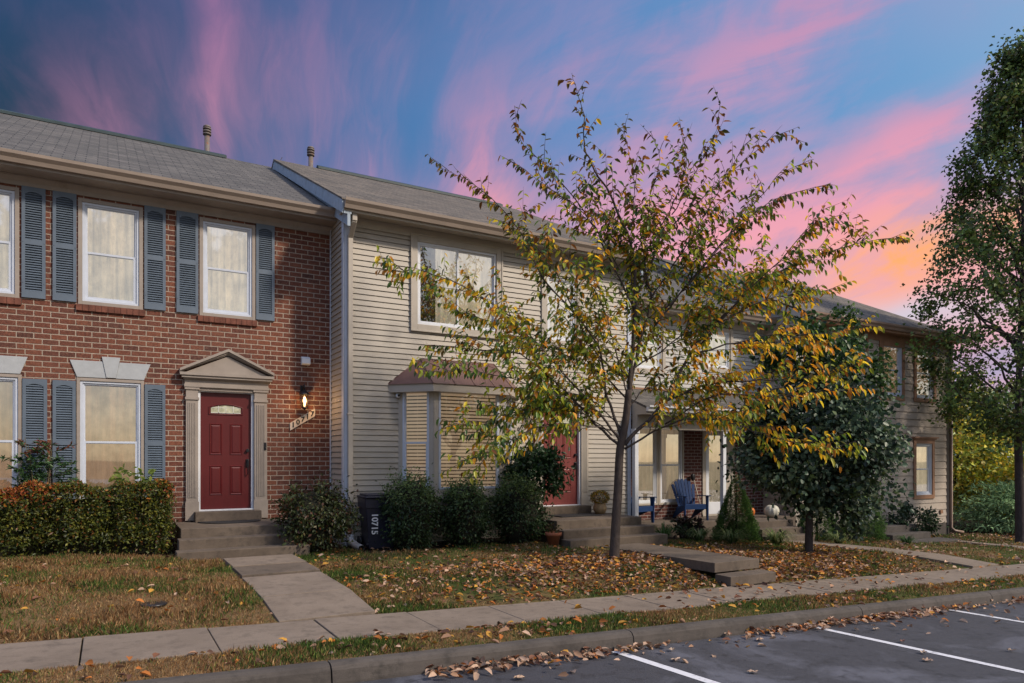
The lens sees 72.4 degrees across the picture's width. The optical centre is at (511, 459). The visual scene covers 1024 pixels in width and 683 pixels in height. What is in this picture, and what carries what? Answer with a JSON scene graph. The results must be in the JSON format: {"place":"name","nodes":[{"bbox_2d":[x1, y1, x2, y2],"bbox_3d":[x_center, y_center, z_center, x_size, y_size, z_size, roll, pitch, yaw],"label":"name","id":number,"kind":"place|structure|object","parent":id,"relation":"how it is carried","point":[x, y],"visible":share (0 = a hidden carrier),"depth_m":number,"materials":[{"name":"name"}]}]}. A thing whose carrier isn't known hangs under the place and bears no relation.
{"place":"outdoors","nodes":[
{"label":"outdoors","id":0,"kind":"place"},
{"bbox_2d":[223,554,374,621],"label":"front path","id":1,"kind":"structure","parent":0,"point":[302,596],"depth_m":7.62,"materials":[{"name":"concrete"}]},
{"bbox_2d":[0,564,1023,673],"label":"sidewalk","id":2,"kind":"structure","parent":0,"point":[33,655],"depth_m":6.68,"materials":[{"name":"concrete"}]},
{"bbox_2d":[0,475,1023,682],"bbox_3d":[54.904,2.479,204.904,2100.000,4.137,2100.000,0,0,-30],"label":"ground","id":3,"kind":"structure","parent":0,"point":[496,595],"depth_m":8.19,"materials":[{"name":"green plant"}]},
{"bbox_2d":[0,438,78,499],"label":"nandina plant","id":4,"kind":"object","parent":3,"relation":"on","point":[48,466],"visible":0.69,"depth_m":10.32,"materials":[{"name":"green plant"}]},
{"bbox_2d":[0,477,178,558],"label":"hedge","id":5,"kind":"object","parent":3,"relation":"on","point":[99,520],"visible":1,"depth_m":9.86,"materials":[{"name":"green plant"}]},
{"bbox_2d":[108,463,155,496],"bbox_3d":[-5.874,0.710,10.870,0.571,1.343,0.599,0,0,40],"label":"yellow leaf plant","id":6,"kind":"object","parent":3,"relation":"on","point":[129,473],"visible":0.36,"depth_m":10.87,"materials":[{"name":"plant"}]},
{"bbox_2d":[141,601,167,607],"bbox_3d":[-3.522,1.420,6.881,0.250,0.027,0.250,0,0,-30],"label":"utility cover","id":7,"kind":"object","parent":3,"relation":"on","point":[160,603],"visible":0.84,"depth_m":6.84,"materials":[{"name":"grey metal"}]},
{"bbox_2d":[0,109,336,545],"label":"brick house","id":8,"kind":"structure","parent":3,"relation":"on","point":[164,310],"depth_m":11.54,"materials":[{"name":"brick"}]},
{"bbox_2d":[0,185,21,304],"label":"window","id":9,"kind":"structure","parent":8,"relation":"in","point":[9,196],"depth_m":10.46,"materials":[{"name":"glass"}]},
{"bbox_2d":[0,374,21,498],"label":"window","id":10,"kind":"structure","parent":8,"relation":"in","point":[10,384],"depth_m":10.49,"materials":[{"name":"glass"}]},
{"bbox_2d":[76,377,143,498],"bbox_3d":[-6.401,-0.273,11.171,0.927,2.007,0.226,0,0,-30],"label":"window","id":11,"kind":"structure","parent":8,"relation":"in","point":[109,412],"depth_m":11.19,"materials":[{"name":"glass"}]},
{"bbox_2d":[76,197,144,315],"bbox_3d":[-6.394,-3.196,11.165,0.950,1.751,0.243,0,0,-30],"label":"window","id":12,"kind":"structure","parent":8,"relation":"in","point":[110,235],"depth_m":11.19,"materials":[{"name":"glass"}]},
{"bbox_2d":[200,392,250,509],"bbox_3d":[-4.895,-0.150,11.978,0.810,1.980,0.109,0,0,-30],"label":"door","id":13,"kind":"structure","parent":8,"relation":"in","point":[225,418],"depth_m":11.98,"materials":[{"name":"red wood"}]},
{"bbox_2d":[198,217,256,326],"bbox_3d":[-4.896,-3.196,12.030,0.950,1.751,0.243,0,0,-30],"label":"window","id":14,"kind":"structure","parent":8,"relation":"in","point":[226,248],"depth_m":12.06,"materials":[{"name":"glass"}]},
{"bbox_2d":[290,409,314,429],"bbox_3d":[-3.758,-0.723,12.569,0.440,0.405,0.027,0,0,-30],"label":"house number sign","id":15,"kind":"object","parent":8,"relation":"attached to","point":[302,419],"visible":1,"depth_m":12.55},
{"bbox_2d":[299,382,309,409],"bbox_3d":[-3.704,-1.135,12.476,0.196,0.506,0.247,0,0,-30],"label":"wall lantern","id":16,"kind":"object","parent":8,"relation":"attached to","point":[303,391],"depth_m":12.43,"materials":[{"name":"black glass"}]},
{"bbox_2d":[174,510,309,559],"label":"front steps","id":17,"kind":"structure","parent":3,"relation":"on","point":[195,539],"depth_m":10.67,"materials":[{"name":"concrete"}]},
{"bbox_2d":[198,519,260,523],"bbox_3d":[-4.601,1.020,11.489,0.979,0.016,0.420,0,0,-30],"label":"doormat","id":18,"kind":"object","parent":17,"relation":"on","point":[227,522],"visible":1,"depth_m":11.47,"materials":[{"name":"rubber"}]},
{"bbox_2d":[268,469,363,555],"bbox_3d":[-3.127,0.837,11.268,1.459,1.402,1.564,0,0,-30],"label":"azalea shrub","id":19,"kind":"object","parent":3,"relation":"on","point":[318,519],"visible":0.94,"depth_m":10.98,"materials":[{"name":"green plant"}]},
{"bbox_2d":[357,493,393,548],"bbox_3d":[-2.288,1.038,11.927,0.600,0.928,0.686,0,0,-26],"label":"wheeled bin","id":20,"kind":"object","parent":3,"relation":"on","point":[372,524],"visible":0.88,"depth_m":11.67,"materials":[{"name":"black plastic"}]},
{"bbox_2d":[375,463,449,550],"bbox_3d":[-1.692,0.796,11.820,1.296,1.516,1.331,0,0,-30],"label":"round shrub","id":21,"kind":"object","parent":3,"relation":"on","point":[411,518],"visible":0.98,"depth_m":11.53,"materials":[{"name":"green plant"}]},
{"bbox_2d":[271,146,646,548],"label":"townhouse","id":22,"kind":"structure","parent":3,"relation":"on","point":[380,332],"depth_m":12.81,"materials":[{"name":"plastic"}]},
{"bbox_2d":[388,358,519,510],"bbox_3d":[-0.930,-0.475,13.024,2.807,2.770,0.972,0,0,-30],"label":"bay window","id":23,"kind":"structure","parent":22,"relation":"in","point":[423,401],"depth_m":12.64,"materials":[{"name":"glass"}]},
{"bbox_2d":[410,232,502,338],"bbox_3d":[-1.136,-3.230,13.378,1.910,1.780,0.552,0,0,-30],"label":"window","id":24,"kind":"structure","parent":22,"relation":"in","point":[426,250],"depth_m":13.35,"materials":[{"name":"white glass"}]},
{"bbox_2d":[512,417,532,435],"bbox_3d":[0.208,-0.650,13.859,0.500,0.400,0.027,0,0,-30],"label":"house number sign","id":25,"kind":"object","parent":22,"relation":"attached to","point":[517,429],"visible":0.59,"depth_m":13.82,"materials":[{"name":"beige"}]},
{"bbox_2d":[543,408,576,504],"bbox_3d":[0.987,-0.093,14.370,0.880,2.035,0.109,0,0,-30],"label":"door","id":26,"kind":"structure","parent":22,"relation":"in","point":[569,497],"depth_m":14.46,"materials":[{"name":"red wood"}]},
{"bbox_2d":[541,268,581,347],"bbox_3d":[0.957,-3.080,14.443,0.980,1.580,0.280,0,0,-30],"label":"window","id":27,"kind":"structure","parent":22,"relation":"in","point":[545,308],"depth_m":14.40,"materials":[{"name":"white glass"}]},
{"bbox_2d":[435,463,501,547],"bbox_3d":[-0.798,0.794,12.292,1.226,1.483,1.297,0,0,-4],"label":"round shrub","id":28,"kind":"object","parent":3,"relation":"on","point":[467,520],"visible":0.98,"depth_m":11.99,"materials":[{"name":"green plant"}]},
{"bbox_2d":[0,532,1023,682],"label":"leaf litter","id":29,"kind":"object","parent":3,"relation":"on","point":[598,652],"visible":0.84,"depth_m":9.31,"materials":[{"name":"brown plant"}]},
{"bbox_2d":[484,467,556,544],"bbox_3d":[0.117,0.851,12.608,1.369,1.439,1.217,0,0,7],"label":"round shrub","id":30,"kind":"object","parent":3,"relation":"on","point":[518,519],"visible":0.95,"depth_m":12.35,"materials":[{"name":"green plant"}]},
{"bbox_2d":[495,438,575,539],"bbox_3d":[0.413,0.557,13.258,1.348,1.936,1.436,0,0,45],"label":"holly bush","id":31,"kind":"object","parent":3,"relation":"on","point":[544,461],"visible":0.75,"depth_m":13.09,"materials":[{"name":"green plant"}]},
{"bbox_2d":[540,522,562,545],"bbox_3d":[0.695,1.293,12.190,0.376,0.442,0.308,0,0,-30],"label":"terracotta pot","id":32,"kind":"object","parent":3,"relation":"on","point":[553,537],"visible":0.99,"depth_m":12.12,"materials":[{"name":"orange ceramic"}]},
{"bbox_2d":[118,587,1023,682],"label":"kerb","id":33,"kind":"structure","parent":3,"relation":"on","point":[368,668],"depth_m":6.20,"materials":[{"name":"concrete"}]},
{"bbox_2d":[531,505,667,548],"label":"front steps","id":34,"kind":"structure","parent":3,"relation":"on","point":[592,531],"depth_m":12.90,"materials":[{"name":"concrete"}]},
{"bbox_2d":[551,513,601,516],"bbox_3d":[1.235,1.090,13.761,0.950,0.016,0.500,0,0,-30],"label":"doormat","id":35,"kind":"object","parent":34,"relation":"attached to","point":[574,515],"visible":0.84,"depth_m":13.67,"materials":[{"name":"rubber"}]},
{"bbox_2d":[590,490,609,513],"bbox_3d":[1.794,0.853,14.256,0.425,0.494,0.425,0,0,-30],"label":"potted chrysanthemum","id":36,"kind":"object","parent":34,"relation":"on","point":[599,507],"visible":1,"depth_m":14.16,"materials":[{"name":"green plant"}]},
{"bbox_2d":[372,75,913,558],"bbox_3d":[2.283,-2.181,10.688,8.507,7.507,3.025,0,0,-2],"label":"autumn tree","id":37,"kind":"object","parent":3,"relation":"on","point":[550,407],"visible":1,"depth_m":10.57,"materials":[{"name":"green plant"}]},
{"bbox_2d":[650,523,681,537],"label":"iris clump","id":38,"kind":"object","parent":3,"relation":"on","point":[664,531],"visible":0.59,"depth_m":14.09,"materials":[{"name":"green plant"}]},
{"bbox_2d":[664,515,707,538],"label":"dark leaf plant","id":39,"kind":"object","parent":3,"relation":"on","point":[685,523],"visible":0.7,"depth_m":14.91,"materials":[{"name":"plant"}]},
{"bbox_2d":[683,527,718,540],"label":"liriope clump","id":40,"kind":"object","parent":3,"relation":"on","point":[700,535],"visible":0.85,"depth_m":14.32,"materials":[{"name":"green plant"}]},
{"bbox_2d":[631,267,789,519],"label":"porch house","id":41,"kind":"structure","parent":3,"relation":"on","point":[663,460],"depth_m":17.15,"materials":[{"name":"plastic"}]},
{"bbox_2d":[639,429,658,505],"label":"window","id":42,"kind":"structure","parent":41,"relation":"in","point":[649,446],"depth_m":16.75,"materials":[{"name":"glass"}]},
{"bbox_2d":[632,317,665,374],"bbox_3d":[3.193,-2.710,16.719,1.050,1.380,0.275,0,0,-30],"label":"window","id":43,"kind":"structure","parent":41,"relation":"in","point":[647,366],"depth_m":16.81,"materials":[{"name":"white glass"}]},
{"bbox_2d":[659,430,683,504],"bbox_3d":[3.816,0.045,17.070,0.802,2.072,0.227,0,0,-30],"label":"window","id":44,"kind":"structure","parent":41,"relation":"in","point":[671,443],"depth_m":17.15,"materials":[{"name":"beige glass"}]},
{"bbox_2d":[702,325,732,372],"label":"window","id":45,"kind":"structure","parent":41,"relation":"in","point":[728,334],"depth_m":17.96,"materials":[{"name":"white glass"}]},
{"bbox_2d":[702,431,733,515],"bbox_3d":[5.237,0.297,17.769,1.120,2.235,0.140,0,0,-30],"label":"door","id":46,"kind":"structure","parent":41,"relation":"in","point":[710,473],"depth_m":17.70,"materials":[{"name":"white plastic"}]},
{"bbox_2d":[641,513,795,536],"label":"porch slab","id":47,"kind":"structure","parent":3,"relation":"on","point":[710,522],"depth_m":16.25,"materials":[{"name":"concrete"}]},
{"bbox_2d":[631,497,656,522],"bbox_3d":[2.734,0.941,15.872,0.700,0.958,0.840,0,0,-42],"label":"adirondack chair","id":48,"kind":"object","parent":47,"relation":"on","point":[643,509],"visible":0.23,"depth_m":15.77,"materials":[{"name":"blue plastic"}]},
{"bbox_2d":[671,479,710,519],"bbox_3d":[4.236,0.941,16.713,0.700,0.958,0.840,0,0,-12],"label":"adirondack chair","id":49,"kind":"object","parent":47,"relation":"on","point":[685,500],"visible":0.97,"depth_m":16.90,"materials":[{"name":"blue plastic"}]},
{"bbox_2d":[691,474,703,517],"bbox_3d":[4.535,0.884,17.150,0.303,1.078,0.133,0,0,41],"label":"broom","id":50,"kind":"object","parent":47,"relation":"on","point":[692,477],"visible":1,"depth_m":17.18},
{"bbox_2d":[764,503,779,516],"bbox_3d":[6.405,1.238,17.266,0.350,0.354,0.362,0,0,-30],"label":"pumpkin","id":51,"kind":"object","parent":47,"relation":"on","point":[769,511],"visible":0.82,"depth_m":17.14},
{"bbox_2d":[714,527,750,543],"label":"liriope clump","id":52,"kind":"object","parent":3,"relation":"on","point":[730,537],"visible":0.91,"depth_m":14.23,"materials":[{"name":"green plant"}]},
{"bbox_2d":[709,474,764,542],"bbox_3d":[4.779,1.053,14.969,1.098,1.489,1.074,0,0,-10],"label":"dwarf spruce","id":53,"kind":"object","parent":3,"relation":"on","point":[724,519],"visible":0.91,"depth_m":14.77,"materials":[{"name":"green plant"}]},
{"bbox_2d":[732,518,814,541],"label":"front steps","id":54,"kind":"structure","parent":3,"relation":"on","point":[774,524],"depth_m":16.22,"materials":[{"name":"concrete"}]},
{"bbox_2d":[759,527,800,544],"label":"liriope clump","id":55,"kind":"object","parent":3,"relation":"on","point":[775,538],"visible":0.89,"depth_m":14.60,"materials":[{"name":"green plant"}]},
{"bbox_2d":[653,257,967,534],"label":"townhouse","id":56,"kind":"structure","parent":3,"relation":"on","point":[930,467],"depth_m":20.37,"materials":[{"name":"plastic"}]},
{"bbox_2d":[881,341,904,400],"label":"window","id":57,"kind":"structure","parent":56,"relation":"in","point":[898,356],"depth_m":20.00,"materials":[{"name":"glass"}]},
{"bbox_2d":[913,345,935,402],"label":"window","id":58,"kind":"structure","parent":56,"relation":"in","point":[918,381],"depth_m":20.61,"materials":[{"name":"glass"}]},
{"bbox_2d":[911,437,938,498],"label":"window","id":59,"kind":"structure","parent":56,"relation":"in","point":[923,447],"depth_m":20.68,"materials":[{"name":"glass"}]},
{"bbox_2d":[715,301,915,552],"bbox_3d":[5.499,-0.591,12.901,3.514,4.793,3.357,0,0,-30],"label":"round tree","id":60,"kind":"object","parent":3,"relation":"on","point":[813,482],"visible":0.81,"depth_m":12.50,"materials":[{"name":"green plant"}]},
{"bbox_2d":[797,507,839,539],"bbox_3d":[7.231,1.321,16.583,1.031,1.216,1.023,0,0,-30],"label":"arborvitae","id":61,"kind":"object","parent":3,"relation":"on","point":[830,528],"visible":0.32,"depth_m":16.32,"materials":[{"name":"green plant"}]},
{"bbox_2d":[825,530,855,543],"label":"liriope clump","id":62,"kind":"object","parent":3,"relation":"on","point":[835,537],"visible":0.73,"depth_m":15.41,"materials":[{"name":"green plant"}]},
{"bbox_2d":[838,495,888,541],"bbox_3d":[8.389,1.276,16.791,1.208,1.417,1.210,0,0,-30],"label":"arborvitae","id":63,"kind":"object","parent":3,"relation":"on","point":[880,534],"visible":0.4,"depth_m":16.47,"materials":[{"name":"green plant"}]},
{"bbox_2d":[843,522,930,540],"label":"front steps","id":64,"kind":"structure","parent":3,"relation":"on","point":[892,531],"depth_m":18.06,"materials":[{"name":"concrete"}]},
{"bbox_2d":[895,535,918,544],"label":"liriope clump","id":65,"kind":"object","parent":3,"relation":"on","point":[907,540],"visible":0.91,"depth_m":16.54,"materials":[{"name":"green plant"}]},
{"bbox_2d":[885,500,948,536],"bbox_3d":[10.736,1.633,18.839,1.707,1.148,1.320,0,0,-5],"label":"twiggy shrub","id":66,"kind":"object","parent":3,"relation":"on","point":[907,514],"visible":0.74,"depth_m":18.59,"materials":[{"name":"green plant"}]},
{"bbox_2d":[912,537,960,542],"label":"stone slab","id":67,"kind":"structure","parent":3,"relation":"on","point":[940,539],"depth_m":17.77,"materials":[{"name":"stone"}]},
{"bbox_2d":[896,26,1023,543],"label":"pear tree","id":68,"kind":"object","parent":3,"relation":"on","point":[1002,110],"visible":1,"depth_m":18.69,"materials":[{"name":"green plant"}]},
{"bbox_2d":[949,477,1014,534],"bbox_3d":[16.256,1.601,22.890,5.763,2.129,5.164,0,0,-30],"label":"shrub","id":69,"kind":"object","parent":3,"relation":"on","point":[999,503],"visible":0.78,"depth_m":22.82,"materials":[{"name":"green plant"}]},
{"bbox_2d":[953,406,1012,518],"bbox_3d":[21.184,-0.379,35.326,7.992,7.019,7.385,0,0,7],"label":"broadleaf tree","id":70,"kind":"object","parent":3,"relation":"on","point":[969,476],"visible":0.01,"depth_m":33.84,"materials":[{"name":"green plant"}]},
{"bbox_2d":[953,361,1013,521],"bbox_3d":[16.366,-0.533,26.701,5.539,6.542,6.035,0,0,28],"label":"broadleaf tree","id":71,"kind":"object","parent":3,"relation":"on","point":[963,470],"visible":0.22,"depth_m":25.25,"materials":[{"name":"green plant"}]},
{"bbox_2d":[953,385,1023,503],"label":"tree","id":72,"kind":"object","parent":3,"relation":"on","point":[1007,445],"visible":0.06,"depth_m":25.89,"materials":[{"name":"green plant"}]},
{"bbox_2d":[961,441,1023,532],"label":"broadleaf shrub","id":73,"kind":"object","parent":3,"relation":"on","point":[1006,471],"visible":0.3,"depth_m":24.04,"materials":[{"name":"green plant"}]},
{"bbox_2d":[0,0,1023,456],"label":"sky","id":74,"kind":"structure","parent":0,"point":[880,92],"materials":[{"name":"blue"}]},
{"bbox_2d":[599,543,775,586],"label":"front path","id":75,"kind":"structure","parent":0,"point":[712,562],"depth_m":10.26,"materials":[{"name":"concrete"}]},
{"bbox_2d":[355,601,1023,682],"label":"road","id":76,"kind":"structure","parent":0,"point":[814,655],"depth_m":6.47,"materials":[{"name":"grey asphalt"}]},
{"bbox_2d":[784,540,998,567],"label":"front path","id":77,"kind":"structure","parent":0,"point":[955,560],"depth_m":13.63,"materials":[{"name":"concrete"}]},
{"bbox_2d":[956,540,1023,548],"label":"front path","id":78,"kind":"structure","parent":0,"point":[980,543],"depth_m":17.33,"materials":[{"name":"concrete"}]}
]}

